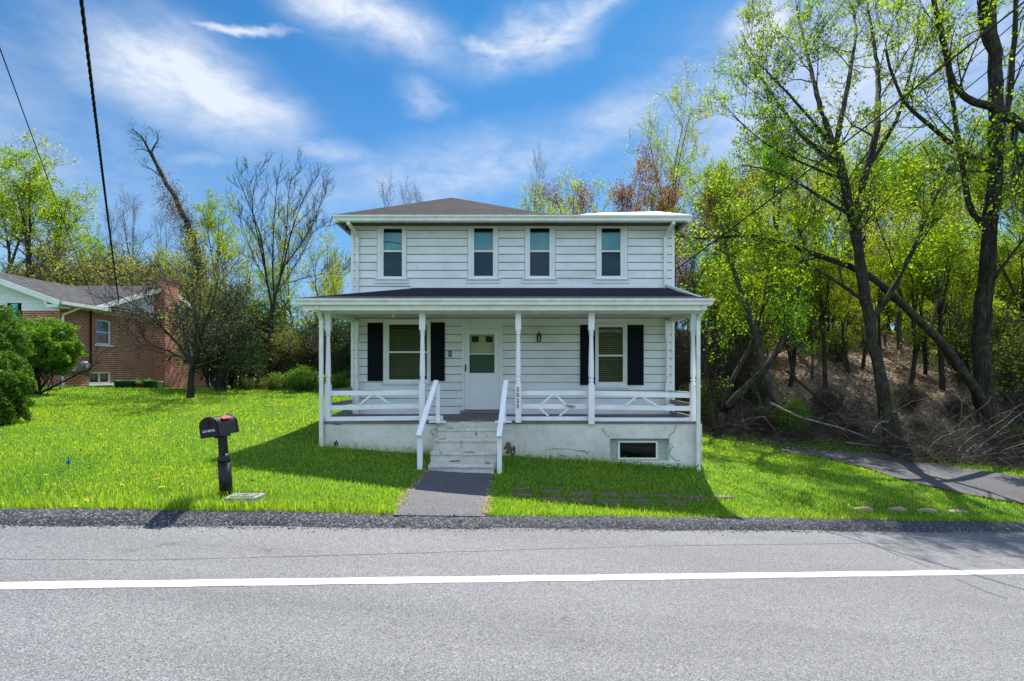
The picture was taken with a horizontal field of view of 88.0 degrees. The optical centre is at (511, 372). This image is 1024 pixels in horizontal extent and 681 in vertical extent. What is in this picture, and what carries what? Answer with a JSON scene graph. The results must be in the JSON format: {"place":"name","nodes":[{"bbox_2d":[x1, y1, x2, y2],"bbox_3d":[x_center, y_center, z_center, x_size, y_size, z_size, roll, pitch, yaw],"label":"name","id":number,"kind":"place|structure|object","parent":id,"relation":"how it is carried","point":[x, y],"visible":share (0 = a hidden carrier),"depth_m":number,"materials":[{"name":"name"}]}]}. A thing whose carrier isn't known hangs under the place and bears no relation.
{"place":"outdoors","nodes":[
{"label":"outdoors","id":0,"kind":"place"},
{"bbox_2d":[393,469,492,515],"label":"path","id":1,"kind":"structure","parent":0,"point":[442,493],"depth_m":8.06,"materials":[{"name":"concrete"}]},
{"bbox_2d":[0,525,1023,680],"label":"road","id":2,"kind":"structure","parent":0,"point":[907,628],"depth_m":4.57,"materials":[{"name":"asphalt"}]},
{"bbox_2d":[0,507,1023,532],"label":"kerb","id":3,"kind":"structure","parent":2,"relation":"on","point":[80,517],"depth_m":6.89,"materials":[{"name":"concrete"}]},
{"bbox_2d":[0,569,1023,588],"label":"road marking","id":4,"kind":"structure","parent":2,"relation":"on","point":[181,583],"depth_m":5.10,"materials":[{"name":"paint"}]},
{"bbox_2d":[0,505,1023,536],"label":"gravel","id":5,"kind":"structure","parent":2,"relation":"on","point":[232,527],"depth_m":7.16,"materials":[{"name":"gravel"}]},
{"bbox_2d":[0,333,1023,523],"bbox_3d":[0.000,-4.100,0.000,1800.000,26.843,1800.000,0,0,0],"label":"ground","id":6,"kind":"structure","parent":0,"point":[938,394],"depth_m":10.30,"materials":[{"name":"plant"}]},
{"bbox_2d":[0,303,37,412],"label":"arborvitae","id":7,"kind":"object","parent":6,"relation":"on","point":[13,341],"visible":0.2,"depth_m":11.66,"materials":[{"name":"green plant"}]},
{"bbox_2d":[0,349,38,423],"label":"arborvitae","id":8,"kind":"object","parent":6,"relation":"on","point":[14,392],"visible":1,"depth_m":10.70,"materials":[{"name":"green plant"}]},
{"bbox_2d":[0,141,64,277],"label":"leafy tree","id":9,"kind":"object","parent":6,"relation":"on","point":[26,189],"visible":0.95,"depth_m":29.43,"materials":[{"name":"green plant"}]},
{"bbox_2d":[0,128,100,273],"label":"tall tree","id":10,"kind":"object","parent":6,"relation":"on","point":[10,239],"visible":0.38,"depth_m":35.53,"materials":[{"name":"green plant"}]},
{"bbox_2d":[8,315,103,394],"bbox_3d":[-15.121,-0.418,16.560,3.081,2.733,2.830,0,0,0],"label":"round bush","id":11,"kind":"object","parent":6,"relation":"on","point":[53,348],"visible":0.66,"depth_m":16.52,"materials":[{"name":"green plant"}]},
{"bbox_2d":[2,227,127,284],"bbox_3d":[-30.692,-4.629,35.058,12.031,8.226,10.554,0,0,24],"label":"thicket shrub","id":12,"kind":"object","parent":6,"relation":"on","point":[53,259],"visible":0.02,"depth_m":32.57,"materials":[{"name":"green plant"}]},
{"bbox_2d":[28,175,102,266],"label":"leafy tree","id":13,"kind":"object","parent":6,"relation":"on","point":[58,231],"visible":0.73,"depth_m":36.28,"materials":[{"name":"green plant"}]},
{"bbox_2d":[0,244,184,291],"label":"thicket shrub","id":14,"kind":"object","parent":6,"relation":"on","point":[113,269],"visible":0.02,"depth_m":32.08,"materials":[{"name":"green plant"}]},
{"bbox_2d":[2,222,193,285],"bbox_3d":[-28.198,-4.425,34.126,12.537,8.572,10.998,0,0,42],"label":"thicket shrub","id":15,"kind":"object","parent":6,"relation":"on","point":[48,258],"visible":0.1,"depth_m":30.97,"materials":[{"name":"green plant"}]},
{"bbox_2d":[0,272,210,387],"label":"brick house","id":16,"kind":"structure","parent":6,"relation":"on","point":[29,298],"depth_m":23.24,"materials":[{"name":"brown"}]},
{"bbox_2d":[79,0,118,301],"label":"power cable","id":17,"kind":"object","parent":16,"relation":"attached to","point":[82,7],"visible":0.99,"depth_m":9.33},
{"bbox_2d":[0,241,210,287],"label":"thicket shrub","id":18,"kind":"object","parent":6,"relation":"on","point":[63,273],"visible":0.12,"depth_m":30.28,"materials":[{"name":"green plant"}]},
{"bbox_2d":[105,181,154,263],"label":"bare tree","id":19,"kind":"object","parent":6,"relation":"on","point":[132,237],"visible":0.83,"depth_m":46.10,"materials":[{"name":"brown plant"}]},
{"bbox_2d":[41,241,269,306],"bbox_3d":[-20.793,-3.425,33.136,11.937,8.162,10.471,0,0,-30],"label":"thicket shrub","id":20,"kind":"object","parent":6,"relation":"on","point":[110,273],"visible":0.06,"depth_m":30.42,"materials":[{"name":"green plant"}]},
{"bbox_2d":[123,121,219,292],"bbox_3d":[-23.688,-8.044,38.675,8.280,20.339,4.624,0,0,20],"label":"dead snag","id":21,"kind":"object","parent":6,"relation":"on","point":[182,213],"visible":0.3,"depth_m":37.91,"materials":[{"name":"brown plant"}]},
{"bbox_2d":[79,238,267,398],"bbox_3d":[-10.960,-1.759,17.009,5.972,5.325,4.731,0,0,0],"label":"dogwood tree","id":22,"kind":"object","parent":6,"relation":"on","point":[193,359],"visible":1,"depth_m":17.15,"materials":[{"name":"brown plant"}]},
{"bbox_2d":[152,291,263,388],"bbox_3d":[-13.070,-1.302,23.177,4.254,4.370,4.948,0,0,24],"label":"shrub","id":23,"kind":"object","parent":6,"relation":"on","point":[208,376],"visible":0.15,"depth_m":22.57,"materials":[{"name":"green plant"}]},
{"bbox_2d":[120,258,295,382],"bbox_3d":[-18.557,-2.714,32.187,9.199,7.170,10.487,0,0,-3],"label":"thicket shrub","id":24,"kind":"object","parent":6,"relation":"on","point":[180,290],"visible":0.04,"depth_m":29.76,"materials":[{"name":"green plant"}]},
{"bbox_2d":[191,186,245,289],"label":"leafy tree","id":25,"kind":"object","parent":6,"relation":"on","point":[211,224],"visible":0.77,"depth_m":40.12,"materials":[{"name":"green plant"}]},
{"bbox_2d":[199,414,238,495],"bbox_3d":[-3.895,1.148,7.071,0.306,1.167,0.588,0,0,0],"label":"mailbox","id":26,"kind":"object","parent":6,"relation":"on","point":[221,428],"visible":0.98,"depth_m":7.05,"materials":[{"name":"black plastic"}]},
{"bbox_2d":[151,219,286,304],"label":"leafy tree","id":27,"kind":"object","parent":6,"relation":"on","point":[215,240],"visible":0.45,"depth_m":33.75,"materials":[{"name":"green plant"}]},
{"bbox_2d":[180,308,268,391],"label":"twisted evergreen","id":28,"kind":"object","parent":6,"relation":"on","point":[221,382],"visible":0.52,"depth_m":20.16,"materials":[{"name":"green plant"}]},
{"bbox_2d":[151,280,310,387],"bbox_3d":[-12.340,-1.566,24.295,5.947,4.893,5.332,0,0,17],"label":"shrub","id":29,"kind":"object","parent":6,"relation":"on","point":[264,324],"visible":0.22,"depth_m":23.35,"materials":[{"name":"green plant"}]},
{"bbox_2d":[250,265,302,375],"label":"leafy tree","id":30,"kind":"object","parent":6,"relation":"on","point":[275,285],"visible":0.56,"depth_m":30.93,"materials":[{"name":"green plant"}]},
{"bbox_2d":[223,143,350,380],"bbox_3d":[-9.768,-5.129,22.900,6.910,11.023,4.179,0,0,0],"label":"bare tree","id":31,"kind":"object","parent":6,"relation":"on","point":[261,241],"visible":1,"depth_m":22.98,"materials":[{"name":"brown plant"}]},
{"bbox_2d":[267,364,317,391],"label":"shrub","id":32,"kind":"object","parent":6,"relation":"on","point":[296,380],"visible":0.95,"depth_m":20.22,"materials":[{"name":"green plant"}]},
{"bbox_2d":[236,203,350,325],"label":"leafy tree","id":33,"kind":"object","parent":6,"relation":"on","point":[312,285],"visible":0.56,"depth_m":32.81,"materials":[{"name":"green plant"}]},
{"bbox_2d":[252,315,340,384],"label":"shrub","id":34,"kind":"object","parent":6,"relation":"on","point":[275,348],"visible":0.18,"depth_m":23.16,"materials":[{"name":"green plant"}]},
{"bbox_2d":[256,324,340,385],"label":"shrub","id":35,"kind":"object","parent":6,"relation":"on","point":[298,355],"visible":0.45,"depth_m":22.72,"materials":[{"name":"green plant"}]},
{"bbox_2d":[273,322,345,376],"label":"shrub","id":36,"kind":"object","parent":6,"relation":"on","point":[304,341],"visible":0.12,"depth_m":23.03,"materials":[{"name":"green plant"}]},
{"bbox_2d":[281,320,350,376],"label":"shrub","id":37,"kind":"object","parent":6,"relation":"on","point":[315,349],"visible":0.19,"depth_m":22.16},
{"bbox_2d":[324,319,350,377],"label":"shrub","id":38,"kind":"object","parent":6,"relation":"on","point":[346,351],"visible":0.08,"depth_m":21.48,"materials":[{"name":"green plant"}]},
{"bbox_2d":[294,198,714,473],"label":"white house","id":39,"kind":"structure","parent":6,"relation":"on","point":[484,336],"depth_m":13.06,"materials":[{"name":"wood"}]},
{"bbox_2d":[374,226,408,282],"bbox_3d":[-2.969,-2.955,13.102,0.852,1.515,0.153,0,0,0],"label":"window","id":40,"kind":"structure","parent":39,"relation":"in","point":[391,247],"depth_m":13.10,"materials":[{"name":"white paint"}]},
{"bbox_2d":[381,319,430,385],"bbox_3d":[-2.605,-0.498,13.102,1.235,1.639,0.153,0,0,0],"label":"window","id":41,"kind":"structure","parent":39,"relation":"in","point":[386,322],"depth_m":13.10,"materials":[{"name":"white paint"}]},
{"bbox_2d":[464,329,498,409],"bbox_3d":[-0.744,-0.083,13.057,0.858,1.994,0.095,0,0,0],"label":"door","id":42,"kind":"structure","parent":39,"relation":"in","point":[481,390],"depth_m":13.07,"materials":[{"name":"white paint"}]},
{"bbox_2d":[466,226,499,282],"bbox_3d":[-0.710,-2.955,13.102,0.852,1.515,0.153,0,0,0],"label":"window","id":43,"kind":"structure","parent":39,"relation":"in","point":[482,246],"depth_m":13.10,"materials":[{"name":"white paint"}]},
{"bbox_2d":[522,226,557,282],"bbox_3d":[0.679,-2.955,13.102,0.889,1.515,0.153,0,0,0],"label":"window","id":44,"kind":"structure","parent":39,"relation":"in","point":[539,246],"depth_m":13.10,"materials":[{"name":"white paint"}]},
{"bbox_2d":[594,226,628,282],"bbox_3d":[2.451,-2.955,13.102,0.877,1.515,0.153,0,0,0],"label":"window","id":45,"kind":"structure","parent":39,"relation":"in","point":[611,247],"depth_m":13.09,"materials":[{"name":"white paint"}]},
{"bbox_2d":[595,323,629,389],"bbox_3d":[2.469,-0.400,13.102,0.889,1.639,0.153,0,0,0],"label":"window","id":46,"kind":"structure","parent":39,"relation":"in","point":[600,383],"depth_m":13.09,"materials":[{"name":"white paint"}]},
{"bbox_2d":[675,1,1023,269],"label":"power cable","id":47,"kind":"object","parent":39,"relation":"attached to","point":[980,36],"visible":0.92,"depth_m":10.76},
{"bbox_2d":[0,386,1023,522],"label":"grass","id":48,"kind":"structure","parent":6,"relation":"on","point":[173,502],"depth_m":9.42,"materials":[{"name":"plant"}]},
{"bbox_2d":[0,385,1023,518],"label":"weeds","id":49,"kind":"object","parent":6,"relation":"on","point":[166,390],"visible":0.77,"depth_m":10.65,"materials":[{"name":"green plant"}]},
{"bbox_2d":[530,162,615,213],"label":"budding tree","id":50,"kind":"object","parent":6,"relation":"on","point":[563,211],"visible":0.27,"depth_m":30.22,"materials":[{"name":"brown plant"}]},
{"bbox_2d":[530,133,661,213],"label":"red bud tree","id":51,"kind":"object","parent":6,"relation":"on","point":[621,193],"visible":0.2,"depth_m":28.05,"materials":[{"name":"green plant"}]},
{"bbox_2d":[625,60,717,267],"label":"slender tree","id":52,"kind":"object","parent":6,"relation":"on","point":[677,155],"visible":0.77,"depth_m":32.13,"materials":[{"name":"green plant"}]},
{"bbox_2d":[615,164,765,339],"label":"woodland tree","id":53,"kind":"object","parent":6,"relation":"on","point":[685,190],"visible":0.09,"depth_m":28.60,"materials":[{"name":"green plant"}]},
{"bbox_2d":[680,190,711,352],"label":"slender tree","id":54,"kind":"object","parent":6,"relation":"on","point":[692,263],"visible":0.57,"depth_m":21.03,"materials":[{"name":"green plant"}]},
{"bbox_2d":[629,141,770,326],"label":"red bud tree","id":55,"kind":"object","parent":6,"relation":"on","point":[665,206],"visible":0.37,"depth_m":23.52,"materials":[{"name":"green plant"}]},
{"bbox_2d":[678,370,727,424],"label":"shrub","id":56,"kind":"object","parent":6,"relation":"on","point":[703,414],"visible":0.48,"depth_m":17.80,"materials":[{"name":"green plant"}]},
{"bbox_2d":[675,318,755,400],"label":"shrub","id":57,"kind":"object","parent":6,"relation":"on","point":[682,363],"visible":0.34,"depth_m":19.42,"materials":[{"name":"plant"}]},
{"bbox_2d":[678,344,760,407],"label":"shrub","id":58,"kind":"object","parent":6,"relation":"on","point":[729,373],"visible":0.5,"depth_m":18.52,"materials":[{"name":"plant"}]},
{"bbox_2d":[691,247,750,364],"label":"young maple","id":59,"kind":"object","parent":6,"relation":"on","point":[716,307],"visible":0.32,"depth_m":21.87,"materials":[{"name":"green plant"}]},
{"bbox_2d":[671,147,774,355],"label":"woodland tree","id":60,"kind":"object","parent":6,"relation":"on","point":[705,173],"visible":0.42,"depth_m":24.04,"materials":[{"name":"green plant"}]},
{"bbox_2d":[696,266,756,400],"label":"young maple","id":61,"kind":"object","parent":6,"relation":"on","point":[737,339],"visible":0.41,"depth_m":19.49,"materials":[{"name":"green plant"}]},
{"bbox_2d":[702,283,787,365],"bbox_3d":[9.604,-1.912,21.851,3.423,4.043,3.981,0,0,26],"label":"shrub","id":62,"kind":"object","parent":6,"relation":"on","point":[747,338],"visible":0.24,"depth_m":21.50,"materials":[{"name":"green plant"}]},
{"bbox_2d":[680,244,829,437],"bbox_3d":[7.319,-1.223,16.405,4.652,6.656,3.834,0,0,0],"label":"curved tree","id":63,"kind":"object","parent":6,"relation":"on","point":[728,403],"visible":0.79,"depth_m":16.30,"materials":[{"name":"green plant"}]},
{"bbox_2d":[683,170,828,415],"bbox_3d":[8.329,-2.206,17.203,5.107,8.813,3.351,0,0,0],"label":"crooked tree","id":64,"kind":"object","parent":6,"relation":"on","point":[762,363],"visible":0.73,"depth_m":16.92,"materials":[{"name":"green plant"}]},
{"bbox_2d":[723,178,795,381],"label":"woodland tree","id":65,"kind":"object","parent":6,"relation":"on","point":[789,353],"visible":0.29,"depth_m":20.04,"materials":[{"name":"green plant"}]},
{"bbox_2d":[739,368,785,405],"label":"shrub","id":66,"kind":"object","parent":6,"relation":"on","point":[761,391],"visible":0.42,"depth_m":18.36,"materials":[{"name":"green plant"}]},
{"bbox_2d":[745,404,785,434],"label":"shrub","id":67,"kind":"object","parent":6,"relation":"on","point":[763,423],"visible":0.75,"depth_m":16.52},
{"bbox_2d":[741,104,806,341],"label":"woodland tree","id":68,"kind":"object","parent":6,"relation":"on","point":[766,154],"visible":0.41,"depth_m":25.05,"materials":[{"name":"green plant"}]},
{"bbox_2d":[755,395,815,436],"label":"shrub","id":69,"kind":"object","parent":6,"relation":"on","point":[794,406],"visible":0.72,"depth_m":16.14,"materials":[{"name":"green plant"}]},
{"bbox_2d":[747,253,832,386],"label":"young maple","id":70,"kind":"object","parent":6,"relation":"on","point":[793,364],"visible":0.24,"depth_m":19.39,"materials":[{"name":"green plant"}]},
{"bbox_2d":[756,135,825,269],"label":"woodland tree","id":71,"kind":"object","parent":6,"relation":"on","point":[796,172],"visible":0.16,"depth_m":32.59,"materials":[{"name":"green plant"}]},
{"bbox_2d":[786,168,822,379],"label":"slender tree","id":72,"kind":"object","parent":6,"relation":"on","point":[812,355],"visible":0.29,"depth_m":19.96,"materials":[{"name":"green plant"}]},
{"bbox_2d":[740,143,893,350],"bbox_3d":[13.145,-5.544,24.041,4.783,9.546,8.661,0,0,8],"label":"woodland tree","id":73,"kind":"object","parent":6,"relation":"on","point":[796,207],"visible":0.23,"depth_m":23.15,"materials":[{"name":"green plant"}]},
{"bbox_2d":[786,241,852,389],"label":"young maple","id":74,"kind":"object","parent":6,"relation":"on","point":[823,324],"visible":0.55,"depth_m":18.95,"materials":[{"name":"green plant"}]},
{"bbox_2d":[799,384,849,422],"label":"shrub","id":75,"kind":"object","parent":6,"relation":"on","point":[825,394],"visible":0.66,"depth_m":16.75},
{"bbox_2d":[805,256,868,326],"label":"sapling","id":76,"kind":"object","parent":6,"relation":"on","point":[840,299],"visible":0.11,"depth_m":29.73,"materials":[{"name":"green plant"}]},
{"bbox_2d":[666,190,1008,438],"bbox_3d":[9.158,-1.786,16.427,10.786,8.019,2.557,0,0,7],"label":"leaning tree","id":77,"kind":"object","parent":6,"relation":"on","point":[974,387],"visible":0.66,"depth_m":15.90,"materials":[{"name":"green plant"}]},
{"bbox_2d":[815,314,864,362],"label":"shrub","id":78,"kind":"object","parent":6,"relation":"on","point":[840,346],"visible":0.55,"depth_m":21.68,"materials":[{"name":"green plant"}]},
{"bbox_2d":[802,260,881,373],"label":"young maple","id":79,"kind":"object","parent":6,"relation":"on","point":[841,306],"visible":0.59,"depth_m":20.94,"materials":[{"name":"green plant"}]},
{"bbox_2d":[675,345,1023,472],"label":"brush","id":80,"kind":"object","parent":6,"relation":"on","point":[1001,443],"visible":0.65,"depth_m":15.14,"materials":[{"name":"plant"}]},
{"bbox_2d":[675,329,1023,462],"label":"leaf litter","id":81,"kind":"object","parent":6,"relation":"on","point":[890,339],"visible":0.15,"depth_m":20.29,"materials":[{"name":"plant"}]},
{"bbox_2d":[683,0,1023,457],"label":"maple tree","id":82,"kind":"object","parent":6,"relation":"on","point":[852,210],"visible":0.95,"depth_m":15.53,"materials":[{"name":"green plant"}]},
{"bbox_2d":[826,297,894,344],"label":"sapling","id":83,"kind":"object","parent":6,"relation":"on","point":[859,308],"visible":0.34,"depth_m":24.90,"materials":[{"name":"green plant"}]},
{"bbox_2d":[706,349,1017,460],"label":"ground plants","id":84,"kind":"object","parent":6,"relation":"on","point":[829,446],"visible":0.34,"depth_m":15.59,"materials":[{"name":"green plant"}]},
{"bbox_2d":[800,108,926,329],"bbox_3d":[22.313,-9.383,33.924,7.129,14.228,12.908,0,0,43],"label":"woodland tree","id":85,"kind":"object","parent":6,"relation":"on","point":[872,169],"visible":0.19,"depth_m":32.56,"materials":[{"name":"green plant"}]},
{"bbox_2d":[829,131,917,327],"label":"woodland tree","id":86,"kind":"object","parent":6,"relation":"on","point":[860,159],"visible":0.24,"depth_m":33.02,"materials":[{"name":"green plant"}]},
{"bbox_2d":[842,197,932,368],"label":"woodland tree","id":87,"kind":"object","parent":6,"relation":"on","point":[873,245],"visible":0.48,"depth_m":21.07,"materials":[{"name":"green plant"}]},
{"bbox_2d":[848,249,926,333],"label":"sapling","id":88,"kind":"object","parent":6,"relation":"on","point":[891,313],"visible":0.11,"depth_m":29.99,"materials":[{"name":"green plant"}]},
{"bbox_2d":[872,134,931,350],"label":"woodland tree","id":89,"kind":"object","parent":6,"relation":"on","point":[898,329],"visible":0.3,"depth_m":24.11,"materials":[{"name":"green plant"}]},
{"bbox_2d":[865,238,957,385],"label":"young maple","id":90,"kind":"object","parent":6,"relation":"on","point":[913,334],"visible":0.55,"depth_m":18.99,"materials":[{"name":"green plant"}]},
{"bbox_2d":[892,379,932,412],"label":"shrub","id":91,"kind":"object","parent":6,"relation":"on","point":[912,394],"visible":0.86,"depth_m":17.01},
{"bbox_2d":[865,184,981,374],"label":"woodland tree","id":92,"kind":"object","parent":6,"relation":"on","point":[924,353],"visible":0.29,"depth_m":19.41,"materials":[{"name":"green plant"}]},
{"bbox_2d":[875,127,982,325],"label":"woodland tree","id":93,"kind":"object","parent":6,"relation":"on","point":[929,134],"visible":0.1,"depth_m":33.85,"materials":[{"name":"green plant"}]},
{"bbox_2d":[862,146,1008,348],"bbox_3d":[18.752,-5.277,23.801,8.907,9.817,4.919,0,0,-35],"label":"woodland tree","id":94,"kind":"object","parent":6,"relation":"on","point":[925,195],"visible":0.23,"depth_m":23.16,"materials":[{"name":"green plant"}]},
{"bbox_2d":[895,223,978,390],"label":"young maple","id":95,"kind":"object","parent":6,"relation":"on","point":[941,369],"visible":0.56,"depth_m":18.46,"materials":[{"name":"green plant"}]},
{"bbox_2d":[852,0,1023,428],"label":"woodland tree","id":96,"kind":"object","parent":6,"relation":"on","point":[998,102],"visible":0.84,"depth_m":16.03,"materials":[{"name":"green plant"}]},
{"bbox_2d":[892,247,1004,376],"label":"young maple","id":97,"kind":"object","parent":6,"relation":"on","point":[961,287],"visible":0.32,"depth_m":19.84,"materials":[{"name":"green plant"}]},
{"bbox_2d":[931,395,974,421],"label":"shrub","id":98,"kind":"object","parent":6,"relation":"on","point":[957,408],"visible":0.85,"depth_m":16.36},
{"bbox_2d":[893,284,1023,382],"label":"shrub","id":99,"kind":"object","parent":6,"relation":"on","point":[960,351],"visible":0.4,"depth_m":18.70,"materials":[{"name":"green plant"}]},
{"bbox_2d":[914,252,1018,311],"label":"sapling","id":100,"kind":"object","parent":6,"relation":"on","point":[960,274],"visible":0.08,"depth_m":28.51,"materials":[{"name":"green plant"}]},
{"bbox_2d":[952,213,1023,385],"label":"young maple","id":101,"kind":"object","parent":6,"relation":"on","point":[1004,250],"visible":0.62,"depth_m":18.67,"materials":[{"name":"green plant"}]},
{"bbox_2d":[954,314,1023,410],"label":"shrub","id":102,"kind":"object","parent":6,"relation":"on","point":[1008,375],"visible":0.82,"depth_m":16.70,"materials":[{"name":"green plant"}]},
{"bbox_2d":[957,123,1023,287],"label":"woodland tree","id":103,"kind":"object","parent":6,"relation":"on","point":[979,193],"visible":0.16,"depth_m":32.62,"materials":[{"name":"green plant"}]},
{"bbox_2d":[971,249,1023,339],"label":"sapling","id":104,"kind":"object","parent":6,"relation":"on","point":[1000,290],"visible":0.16,"depth_m":29.34,"materials":[{"name":"green plant"}]},
{"bbox_2d":[980,86,1023,349],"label":"slender tree","id":105,"kind":"object","parent":6,"relation":"on","point":[1019,238],"visible":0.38,"depth_m":19.86,"materials":[{"name":"green plant"}]},
{"bbox_2d":[996,384,1023,432],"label":"shrub","id":106,"kind":"object","parent":6,"relation":"on","point":[1020,407],"visible":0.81,"depth_m":15.70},
{"bbox_2d":[0,0,1023,329],"label":"sky","id":107,"kind":"structure","parent":0,"point":[456,98],"materials":[{"name":"blue"}]},
{"bbox_2d":[783,448,1023,502],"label":"driveway","id":108,"kind":"structure","parent":0,"point":[1001,486],"depth_m":12.34,"materials":[{"name":"asphalt"}]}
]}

